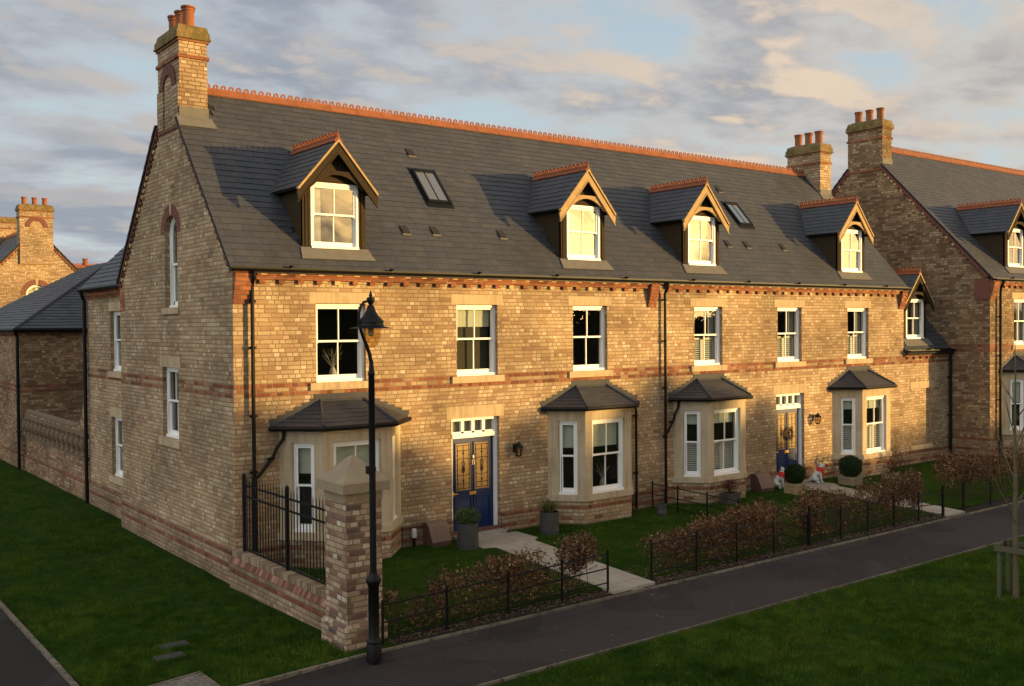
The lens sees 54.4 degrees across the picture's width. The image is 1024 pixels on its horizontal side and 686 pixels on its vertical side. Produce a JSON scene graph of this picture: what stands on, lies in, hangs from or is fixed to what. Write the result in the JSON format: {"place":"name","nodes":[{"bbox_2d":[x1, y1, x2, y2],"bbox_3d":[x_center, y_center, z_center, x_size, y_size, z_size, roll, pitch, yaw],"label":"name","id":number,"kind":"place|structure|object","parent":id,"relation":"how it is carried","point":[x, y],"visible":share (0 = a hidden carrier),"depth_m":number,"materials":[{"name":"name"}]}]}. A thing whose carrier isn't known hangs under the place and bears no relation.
{"place":"outdoors","nodes":[
{"label":"outdoors","id":0,"kind":"place"},
{"bbox_2d":[0,609,68,685],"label":"road","id":1,"kind":"structure","parent":0,"point":[24,661],"depth_m":15.54,"materials":[{"name":"grey asphalt"}]},
{"bbox_2d":[0,600,79,685],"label":"kerb","id":2,"kind":"structure","parent":1,"relation":"on","point":[63,673],"depth_m":16.21,"materials":[{"name":"concrete"}]},
{"bbox_2d":[0,197,77,307],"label":"distant house","id":3,"kind":"structure","parent":0,"point":[33,258],"depth_m":59.30,"materials":[{"name":"brown brick"}]},
{"bbox_2d":[20,279,48,294],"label":"window","id":4,"kind":"structure","parent":3,"relation":"in","point":[36,284],"depth_m":59.29,"materials":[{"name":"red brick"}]},
{"bbox_2d":[73,259,99,269],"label":"distant house","id":5,"kind":"structure","parent":0,"point":[85,263],"depth_m":92.62,"materials":[{"name":"brick"}]},
{"bbox_2d":[0,459,392,685],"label":"side lawn","id":6,"kind":"structure","parent":0,"point":[166,555],"depth_m":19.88,"materials":[{"name":"green plant"}]},
{"bbox_2d":[153,651,184,661],"bbox_3d":[-5.372,4.937,15.628,0.460,0.074,0.280,-1,1,-37],"label":"drain cover","id":7,"kind":"object","parent":6,"relation":"on","point":[172,654],"visible":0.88,"depth_m":15.63,"materials":[{"name":"metal"}]},
{"bbox_2d":[157,640,189,649],"bbox_3d":[-5.505,4.941,16.231,0.460,0.074,0.280,-1,1,-37],"label":"drain cover","id":8,"kind":"object","parent":6,"relation":"on","point":[165,645],"visible":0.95,"depth_m":16.24,"materials":[{"name":"metal"}]},
{"bbox_2d":[149,671,219,685],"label":"paving edge","id":9,"kind":"object","parent":6,"relation":"on","point":[206,678],"visible":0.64,"depth_m":14.42,"materials":[{"name":"concrete"}]},
{"bbox_2d":[156,674,212,685],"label":"paved crossing","id":10,"kind":"object","parent":9,"relation":"on","point":[195,680],"visible":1,"depth_m":14.31,"materials":[{"name":"concrete"}]},
{"bbox_2d":[229,548,325,629],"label":"boundary wall","id":11,"kind":"structure","parent":6,"relation":"on","point":[300,597],"depth_m":18.33,"materials":[{"name":"brick"}]},
{"bbox_2d":[242,473,325,584],"bbox_3d":[-4.056,3.419,18.264,0.060,1.590,4.380,-1,1,-37],"label":"railing","id":12,"kind":"object","parent":11,"relation":"on","point":[287,525],"visible":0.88,"depth_m":18.53,"materials":[{"name":"black metal"}]},
{"bbox_2d":[316,455,389,651],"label":"gate pier","id":13,"kind":"structure","parent":6,"relation":"on","point":[343,484],"depth_m":15.89,"materials":[{"name":"brick"}]},
{"bbox_2d":[30,526,1020,676],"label":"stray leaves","id":14,"kind":"object","parent":6,"relation":"on","point":[651,594],"visible":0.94,"depth_m":18.67,"materials":[{"name":"brown plant"}]},
{"bbox_2d":[382,640,395,648],"bbox_3d":[-2.086,4.791,15.853,0.360,0.001,0.410,-1,1,-37],"label":"front lawn corner","id":15,"kind":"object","parent":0,"point":[387,643],"visible":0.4,"depth_m":15.83,"materials":[{"name":"green plant"}]},
{"bbox_2d":[387,590,632,644],"bbox_3d":[0.129,4.751,17.532,5.200,0.001,0.450,-1,1,-37],"label":"planting bed","id":16,"kind":"object","parent":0,"point":[502,617],"visible":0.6,"depth_m":17.22,"materials":[{"name":"soil"}]},
{"bbox_2d":[381,549,608,644],"bbox_3d":[-0.123,4.426,17.334,4.943,0.970,0.042,-1,1,-38],"label":"metal fence","id":17,"kind":"object","parent":16,"relation":"on","point":[447,623],"visible":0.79,"depth_m":17.17,"materials":[{"name":"black metal"}]},
{"bbox_2d":[0,0,1023,264],"label":"sky","id":18,"kind":"structure","parent":0,"point":[729,79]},
{"bbox_2d":[479,531,654,593],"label":"garden path","id":19,"kind":"structure","parent":0,"point":[619,580],"depth_m":20.96,"materials":[{"name":"beige stone"}]},
{"bbox_2d":[260,502,1023,685],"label":"footpath","id":20,"kind":"structure","parent":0,"point":[481,656],"depth_m":17.69,"materials":[{"name":"grey asphalt"}]},
{"bbox_2d":[349,290,389,662],"bbox_3d":[-2.139,2.031,15.271,0.667,5.700,0.667,-1,1,-37],"label":"street lamp","id":21,"kind":"object","parent":20,"relation":"on","point":[370,320],"visible":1,"depth_m":15.22,"materials":[{"name":"black metal"}]},
{"bbox_2d":[238,500,1023,685],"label":"path edging","id":22,"kind":"object","parent":20,"relation":"on","point":[285,675],"visible":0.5,"depth_m":17.81,"materials":[{"name":"concrete"}]},
{"bbox_2d":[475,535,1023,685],"bbox_3d":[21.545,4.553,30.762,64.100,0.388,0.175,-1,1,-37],"label":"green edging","id":23,"kind":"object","parent":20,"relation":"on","point":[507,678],"depth_m":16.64,"materials":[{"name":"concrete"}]},
{"bbox_2d":[293,458,1023,636],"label":"front lawn","id":24,"kind":"structure","parent":0,"point":[624,561],"depth_m":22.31,"materials":[{"name":"green plant"}]},
{"bbox_2d":[411,528,416,546],"bbox_3d":[-2.229,4.438,22.705,0.118,0.432,0.118,-1,1,-37],"label":"garden light","id":25,"kind":"object","parent":24,"relation":"on","point":[414,533],"visible":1,"depth_m":22.67,"materials":[{"name":"white metal"}]},
{"bbox_2d":[423,519,451,547],"bbox_3d":[-1.718,4.380,22.908,0.520,0.532,0.425,-1,1,-37],"label":"meter cover","id":26,"kind":"object","parent":24,"relation":"on","point":[436,533],"visible":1,"depth_m":22.81,"materials":[{"name":"brown plastic"}]},
{"bbox_2d":[457,520,478,549],"bbox_3d":[-1.002,4.356,22.596,0.502,0.580,0.502,-1,1,-37],"label":"round planter","id":27,"kind":"object","parent":24,"relation":"on","point":[467,537],"visible":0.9,"depth_m":22.38,"materials":[{"name":"stone"}]},
{"bbox_2d":[454,507,480,523],"bbox_3d":[-1.011,3.926,22.590,0.623,0.448,0.652,-1,1,-37],"label":"shrub","id":28,"kind":"object","parent":27,"relation":"on","point":[469,514],"visible":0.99,"depth_m":22.51,"materials":[{"name":"green plant"}]},
{"bbox_2d":[453,528,506,539],"bbox_3d":[-0.758,4.629,23.799,1.400,0.200,0.250,-1,1,-37],"label":"door step","id":29,"kind":"object","parent":24,"relation":"on","point":[490,532],"depth_m":23.91,"materials":[{"name":"stone"}]},
{"bbox_2d":[380,529,603,633],"bbox_3d":[-0.358,4.146,17.554,5.166,1.198,0.798,-1,1,-37],"label":"beech hedge","id":30,"kind":"object","parent":24,"relation":"on","point":[571,548],"visible":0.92,"depth_m":17.68,"materials":[{"name":"brown plant"}]},
{"bbox_2d":[539,510,558,534],"bbox_3d":[0.903,4.336,24.089,0.481,0.540,0.481,-1,1,-37],"label":"round planter","id":31,"kind":"object","parent":24,"relation":"on","point":[549,523],"visible":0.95,"depth_m":23.89,"materials":[{"name":"stone"}]},
{"bbox_2d":[537,498,560,512],"bbox_3d":[0.889,3.928,24.084,0.806,0.376,0.820,-1,1,-37],"label":"spiky plant","id":32,"kind":"object","parent":31,"relation":"on","point":[547,507],"visible":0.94,"depth_m":23.99,"materials":[{"name":"green plant"}]},
{"bbox_2d":[656,503,666,516],"bbox_3d":[3.925,4.378,26.146,0.266,0.340,0.266,-1,1,-37],"label":"round planter","id":33,"kind":"object","parent":24,"relation":"on","point":[661,509],"visible":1,"depth_m":26.04,"materials":[{"name":"stone"}]},
{"bbox_2d":[636,496,801,573],"bbox_3d":[4.506,4.028,21.394,5.006,1.222,0.789,-1,1,-37],"label":"beech hedge","id":34,"kind":"object","parent":24,"relation":"on","point":[755,515],"visible":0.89,"depth_m":21.36,"materials":[{"name":"brown plant"}]},
{"bbox_2d":[652,481,807,545],"bbox_3d":[5.336,4.272,25.026,0.141,0.930,5.546,-1,1,-31],"label":"metal fence","id":35,"kind":"object","parent":24,"relation":"on","point":[706,504],"visible":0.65,"depth_m":25.61,"materials":[{"name":"black metal"}]},
{"bbox_2d":[720,491,740,504],"bbox_3d":[6.130,4.348,27.955,0.520,0.306,0.340,-1,1,-37],"label":"trough planter","id":36,"kind":"object","parent":24,"relation":"on","point":[732,495],"visible":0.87,"depth_m":27.82,"materials":[{"name":"stone"}]},
{"bbox_2d":[722,478,738,492],"bbox_3d":[6.138,4.008,27.945,0.514,0.432,0.406,-1,1,-37],"label":"shrub","id":37,"kind":"object","parent":36,"relation":"on","point":[728,488],"visible":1,"depth_m":27.90,"materials":[{"name":"red plant"}]},
{"bbox_2d":[567,131,956,503],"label":"terraced house","id":38,"kind":"structure","parent":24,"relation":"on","point":[790,297],"depth_m":31.64,"materials":[{"name":"brick"}]},
{"bbox_2d":[691,298,727,371],"bbox_3d":[5.603,-0.244,28.966,1.520,2.100,0.401,-1,1,-37],"label":"window","id":39,"kind":"structure","parent":38,"relation":"in","point":[709,305],"depth_m":29.12,"materials":[{"name":"white paint"}]},
{"bbox_2d":[668,373,752,503],"bbox_3d":[5.985,2.831,28.549,3.467,3.880,0.906,-1,1,-37],"label":"bay window","id":40,"kind":"structure","parent":38,"relation":"in","point":[705,400],"depth_m":28.08,"materials":[{"name":"stone"}]},
{"bbox_2d":[774,299,805,367],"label":"window","id":41,"kind":"structure","parent":38,"relation":"in","point":[788,306],"depth_m":31.39,"materials":[{"name":"white paint"}]},
{"bbox_2d":[773,383,806,482],"bbox_3d":[8.640,2.849,31.302,1.680,3.110,0.319,-1,1,-37],"label":"door","id":42,"kind":"structure","parent":38,"relation":"in","point":[788,397],"depth_m":31.34,"materials":[{"name":"blue paint"}]},
{"bbox_2d":[785,426,794,440],"bbox_3d":[8.735,2.844,31.272,0.463,0.492,0.144,-1,1,-37],"label":"door wreath","id":43,"kind":"object","parent":42,"relation":"attached to","point":[789,429],"depth_m":31.26,"materials":[{"name":"brown plant"}]},
{"bbox_2d":[812,412,820,423],"bbox_3d":[9.735,2.397,31.784,0.217,0.380,0.294,-1,1,-37],"label":"wall lantern","id":44,"kind":"object","parent":38,"relation":"attached to","point":[814,416],"depth_m":31.75,"materials":[{"name":"black metal"}]},
{"bbox_2d":[845,301,872,363],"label":"window","id":45,"kind":"structure","parent":38,"relation":"in","point":[856,306],"depth_m":33.68,"materials":[{"name":"white paint"}]},
{"bbox_2d":[828,365,897,476],"bbox_3d":[11.882,2.709,33.051,3.467,3.880,0.906,-1,1,-37],"label":"bay window","id":46,"kind":"structure","parent":38,"relation":"in","point":[858,388],"depth_m":32.61,"materials":[{"name":"stone"}]},
{"bbox_2d":[751,472,774,492],"bbox_3d":[7.540,4.189,29.977,0.600,0.532,0.425,-1,1,-37],"label":"meter cover","id":47,"kind":"object","parent":24,"relation":"on","point":[761,482],"visible":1,"depth_m":29.86,"materials":[{"name":"brown plastic"}]},
{"bbox_2d":[773,467,784,488],"bbox_3d":[8.103,4.088,30.361,0.404,0.652,0.469,-1,1,-32],"label":"dog statue","id":48,"kind":"object","parent":24,"relation":"on","point":[778,478],"visible":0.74,"depth_m":30.23,"materials":[{"name":"white ceramic"}]},
{"bbox_2d":[783,482,805,494],"bbox_3d":[8.370,4.300,29.502,0.460,0.315,0.460,-1,1,-37],"label":"square planter","id":49,"kind":"object","parent":24,"relation":"on","point":[789,488],"visible":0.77,"depth_m":29.37,"materials":[{"name":"beige stone"}]},
{"bbox_2d":[784,463,805,483],"bbox_3d":[8.372,3.881,29.501,0.637,0.673,0.667,-1,1,-37],"label":"topiary ball","id":50,"kind":"object","parent":49,"relation":"in","point":[794,473],"visible":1,"depth_m":29.32,"materials":[{"name":"green plant"}]},
{"bbox_2d":[838,475,862,485],"bbox_3d":[10.570,4.285,31.120,0.540,0.255,0.540,-1,1,-37],"label":"square planter","id":51,"kind":"object","parent":24,"relation":"on","point":[850,481],"visible":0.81,"depth_m":30.95,"materials":[{"name":"stone"}]},
{"bbox_2d":[838,455,862,476],"bbox_3d":[10.562,3.866,31.103,0.717,0.754,0.730,-1,1,-37],"label":"topiary ball","id":52,"kind":"object","parent":51,"relation":"in","point":[850,466],"visible":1,"depth_m":30.91,"materials":[{"name":"green plant"}]},
{"bbox_2d":[787,465,927,539],"bbox_3d":[8.602,3.886,24.580,5.689,1.315,0.782,-1,1,-37],"label":"beech hedge","id":53,"kind":"object","parent":24,"relation":"on","point":[905,484],"visible":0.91,"depth_m":24.53,"materials":[{"name":"brown plant"}]},
{"bbox_2d":[881,471,899,478],"bbox_3d":[12.260,4.282,32.285,0.600,0.196,0.300,-1,1,-37],"label":"trough planter","id":54,"kind":"object","parent":24,"relation":"on","point":[889,472],"visible":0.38,"depth_m":32.18,"materials":[{"name":"stone"}]},
{"bbox_2d":[883,458,897,471],"bbox_3d":[12.254,3.957,32.270,0.548,0.513,0.460,-1,1,-8],"label":"shrub","id":55,"kind":"object","parent":54,"relation":"on","point":[889,465],"visible":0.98,"depth_m":32.26,"materials":[{"name":"red plant"}]},
{"bbox_2d":[890,445,908,470],"bbox_3d":[13.027,3.880,33.562,0.904,0.949,0.567,-1,1,-37],"label":"shrub","id":56,"kind":"object","parent":24,"relation":"on","point":[902,459],"visible":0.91,"depth_m":33.57,"materials":[{"name":"red plant"}]},
{"bbox_2d":[831,107,1023,461],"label":"detached house","id":57,"kind":"structure","parent":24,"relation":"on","point":[951,229],"depth_m":37.34,"materials":[{"name":"brick"}]},
{"bbox_2d":[1002,351,1023,458],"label":"bay window","id":58,"kind":"structure","parent":57,"relation":"in","point":[1008,368],"depth_m":36.27,"materials":[{"name":"stone"}]},
{"bbox_2d":[1012,292,1023,348],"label":"window","id":59,"kind":"structure","parent":57,"relation":"in","point":[1018,298],"depth_m":37.29,"materials":[{"name":"white paint"}]},
{"bbox_2d":[931,444,1023,500],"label":"beech hedge","id":60,"kind":"object","parent":24,"relation":"on","point":[967,471],"visible":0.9,"depth_m":28.50,"materials":[{"name":"brown plant"}]},
{"bbox_2d":[490,536,1023,685],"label":"green lawn","id":61,"kind":"structure","parent":0,"point":[525,681],"depth_m":15.66,"materials":[{"name":"green plant"}]},
{"bbox_2d":[965,343,1023,598],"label":"young tree","id":62,"kind":"object","parent":61,"relation":"on","point":[1015,576],"visible":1,"depth_m":18.27,"materials":[{"name":"brown plant"}]},
{"bbox_2d":[994,539,1023,597],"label":"tree guard","id":63,"kind":"object","parent":61,"relation":"on","point":[999,548],"visible":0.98,"depth_m":18.35,"materials":[{"name":"brown wood"}]},
{"bbox_2d":[643,515,955,587],"bbox_3d":[7.043,4.608,22.811,11.600,0.001,0.450,-1,1,-37],"label":"planting bed","id":64,"kind":"object","parent":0,"point":[765,557],"visible":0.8,"depth_m":22.02,"materials":[{"name":"soil"}]},
{"bbox_2d":[388,508,949,641],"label":"leaf litter","id":65,"kind":"object","parent":64,"relation":"on","point":[689,571],"visible":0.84,"depth_m":19.99,"materials":[{"name":"brown plant"}]},
{"bbox_2d":[650,485,944,580],"bbox_3d":[6.977,4.224,22.765,10.684,1.080,0.068,-1,1,-37],"label":"metal fence","id":66,"kind":"object","parent":64,"relation":"on","point":[809,514],"visible":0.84,"depth_m":22.46,"materials":[{"name":"black metal"}]},
{"bbox_2d":[806,482,964,516],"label":"garden path","id":67,"kind":"structure","parent":0,"point":[935,509],"depth_m":28.01,"materials":[{"name":"beige stone"}]},
{"bbox_2d":[808,462,825,482],"bbox_3d":[9.569,4.060,31.330,0.404,0.652,0.469,-1,1,-28],"label":"dog statue","id":68,"kind":"object","parent":67,"relation":"on","point":[819,470],"visible":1,"depth_m":31.21,"materials":[{"name":"white ceramic"}]},
{"bbox_2d":[959,495,1023,514],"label":"planting bed","id":69,"kind":"object","parent":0,"point":[987,505],"visible":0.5,"depth_m":27.49,"materials":[{"name":"soil"}]},
{"bbox_2d":[962,474,1023,510],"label":"metal fence","id":70,"kind":"object","parent":69,"relation":"on","point":[963,496],"visible":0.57,"depth_m":27.03,"materials":[{"name":"black metal"}]},
{"label":"ground","id":71,"kind":"structure","parent":0,"visible":0},
{"bbox_2d":[0,260,109,469],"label":"outbuilding","id":72,"kind":"structure","parent":71,"relation":"on","point":[41,349],"depth_m":38.06,"materials":[{"name":"brick"}]},
{"bbox_2d":[22,375,89,499],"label":"garden wall","id":73,"kind":"structure","parent":71,"relation":"on","point":[54,454],"depth_m":33.13,"materials":[{"name":"brick"}]},
{"bbox_2d":[76,5,662,583],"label":"terraced house","id":74,"kind":"structure","parent":71,"relation":"on","point":[510,279],"depth_m":23.61,"materials":[{"name":"brick"}]},
{"bbox_2d":[107,301,120,377],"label":"window","id":75,"kind":"structure","parent":74,"relation":"in","point":[112,306],"depth_m":28.14,"materials":[{"name":"white paint"}]},
{"bbox_2d":[109,407,122,486],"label":"window","id":76,"kind":"structure","parent":74,"relation":"in","point":[115,412],"depth_m":28.18,"materials":[{"name":"white paint"}]},
{"bbox_2d":[159,356,181,448],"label":"window","id":77,"kind":"structure","parent":74,"relation":"in","point":[172,364],"depth_m":23.60,"materials":[{"name":"white paint"}]},
{"bbox_2d":[161,204,180,313],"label":"window","id":78,"kind":"structure","parent":74,"relation":"in","point":[170,209],"depth_m":23.45,"materials":[{"name":"white paint"}]},
{"bbox_2d":[322,344,342,374],"bbox_3d":[-3.965,0.403,22.017,0.501,0.749,0.280,-1,1,-37],"label":"vase","id":79,"kind":"object","parent":74,"relation":"in","point":[332,370],"visible":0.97,"depth_m":21.97,"materials":[{"name":"white ceramic"}]},
{"bbox_2d":[309,292,368,390],"bbox_3d":[-3.766,-0.049,21.746,1.520,2.100,0.295,-1,1,-37],"label":"window","id":80,"kind":"structure","parent":74,"relation":"in","point":[345,300],"depth_m":21.74,"materials":[{"name":"white paint"}]},
{"bbox_2d":[269,391,411,568],"bbox_3d":[-3.416,3.025,21.371,3.467,3.880,0.906,-1,1,-37],"label":"bay window","id":81,"kind":"structure","parent":74,"relation":"in","point":[330,428],"depth_m":21.00,"materials":[{"name":"stone"}]},
{"bbox_2d":[446,404,503,535],"bbox_3d":[-0.936,3.047,23.990,1.680,3.110,0.320,-1,1,-37],"label":"door","id":82,"kind":"structure","parent":74,"relation":"in","point":[474,428],"depth_m":24.03,"materials":[{"name":"blue paint"}]},
{"bbox_2d":[451,294,504,383],"bbox_3d":[-0.909,-0.109,23.984,1.520,2.100,0.385,-1,1,-37],"label":"window","id":83,"kind":"structure","parent":74,"relation":"in","point":[472,310],"depth_m":24.08,"materials":[{"name":"white paint"}]},
{"bbox_2d":[513,441,523,456],"bbox_3d":[0.151,2.595,24.466,0.217,0.380,0.294,-1,1,-37],"label":"wall lantern","id":84,"kind":"object","parent":74,"relation":"attached to","point":[515,447],"depth_m":24.42,"materials":[{"name":"black metal"}]},
{"bbox_2d":[568,296,612,377],"bbox_3d":[1.995,-0.168,26.145,1.520,2.100,0.295,-1,1,-37],"label":"window","id":85,"kind":"structure","parent":74,"relation":"in","point":[586,303],"depth_m":26.21,"materials":[{"name":"white paint"}]},
{"bbox_2d":[541,379,639,523],"bbox_3d":[2.345,2.906,25.770,3.467,3.880,0.906,-1,1,-37],"label":"bay window","id":86,"kind":"structure","parent":74,"relation":"in","point":[583,416],"depth_m":25.33,"materials":[{"name":"stone"}]},
{"bbox_2d":[595,462,609,485],"bbox_3d":[2.344,3.372,25.862,0.512,0.746,0.295,-1,1,-37],"label":"vase","id":87,"kind":"object","parent":74,"relation":"in","point":[601,482],"visible":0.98,"depth_m":25.82,"materials":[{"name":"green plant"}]}
]}

